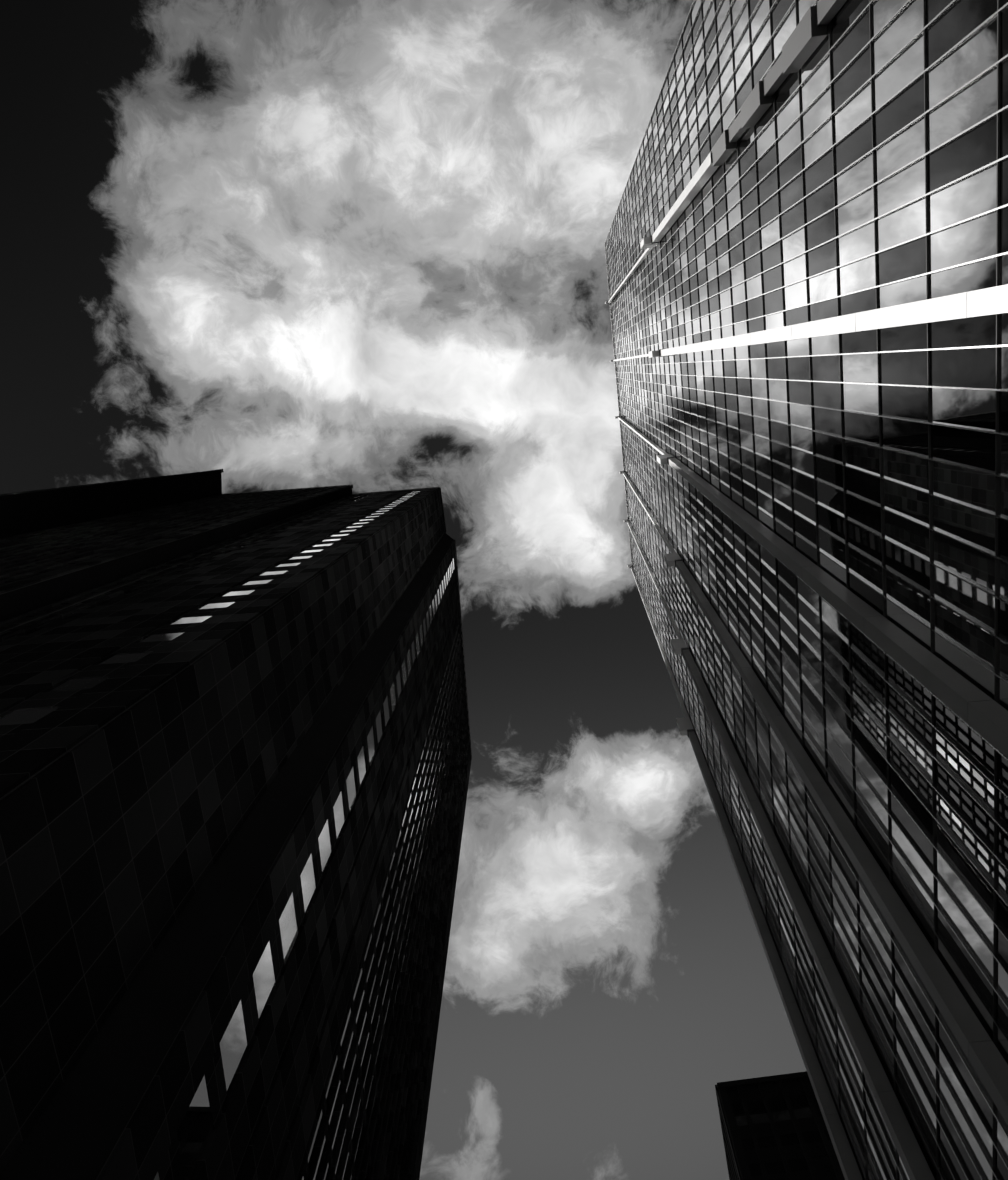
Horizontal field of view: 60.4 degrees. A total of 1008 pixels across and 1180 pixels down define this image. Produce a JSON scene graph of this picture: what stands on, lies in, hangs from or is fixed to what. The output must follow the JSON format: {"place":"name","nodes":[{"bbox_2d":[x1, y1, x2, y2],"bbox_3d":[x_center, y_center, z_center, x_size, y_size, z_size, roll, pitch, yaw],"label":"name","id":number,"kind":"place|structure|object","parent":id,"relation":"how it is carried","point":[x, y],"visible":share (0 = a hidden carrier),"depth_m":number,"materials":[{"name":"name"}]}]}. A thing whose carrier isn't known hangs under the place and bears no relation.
{"place":"outdoors","nodes":[
{"label":"outdoors","id":0,"kind":"place"},
{"bbox_2d":[0,0,806,1179],"label":"sky","id":1,"kind":"structure","parent":0,"point":[269,244],"materials":[{"name":"grey"}]},
{"bbox_3d":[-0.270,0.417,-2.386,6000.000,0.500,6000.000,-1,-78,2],"label":"ground","id":2,"kind":"structure","parent":0,"visible":0},
{"bbox_2d":[0,469,471,1179],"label":"skyscraper","id":3,"kind":"structure","parent":2,"relation":"on","point":[118,831],"depth_m":40.20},
{"bbox_2d":[154,558,453,1179],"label":"windows","id":4,"kind":"structure","parent":3,"relation":"attached to","point":[195,1131],"depth_m":34.91,"materials":[{"name":"grey glass"}]},
{"label":"roof","id":5,"kind":"object","parent":3,"relation":"on","visible":0},
{"bbox_2d":[210,469,471,757],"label":"coping","id":6,"kind":"object","parent":5,"relation":"on","point":[222,471],"visible":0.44,"depth_m":152.08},
{"bbox_2d":[715,1071,844,1179],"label":"tower","id":7,"kind":"structure","parent":2,"relation":"on","point":[789,1092],"depth_m":119.60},
{"bbox_2d":[605,0,1007,1179],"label":"glass","id":8,"kind":"object","parent":2,"relation":"on","point":[965,108],"visible":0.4,"depth_m":34.28,"materials":[{"name":"grey glass"}]},
{"bbox_2d":[606,0,1000,1179],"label":"transom","id":9,"kind":"object","parent":8,"relation":"attached to","point":[626,380],"depth_m":41.62,"materials":[{"name":"grey metal"}]},
{"bbox_2d":[604,0,1007,1179],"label":"mullion","id":10,"kind":"object","parent":8,"relation":"attached to","point":[960,648],"visible":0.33,"depth_m":39.08,"materials":[{"name":"white metal"}]},
{"bbox_2d":[613,153,982,1172],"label":"fin rim","id":11,"kind":"object","parent":10,"relation":"attached to","point":[687,647],"visible":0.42,"depth_m":86.72,"materials":[{"name":"grey metal"}]},
{"bbox_2d":[668,458,1007,1179],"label":"fin","id":12,"kind":"object","parent":10,"relation":"attached to","point":[984,715],"visible":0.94,"depth_m":38.78,"materials":[{"name":"black metal"}]},
{"bbox_2d":[605,0,1007,735],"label":"light strips","id":13,"kind":"object","parent":8,"relation":"attached to","point":[985,301],"depth_m":38.14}
]}

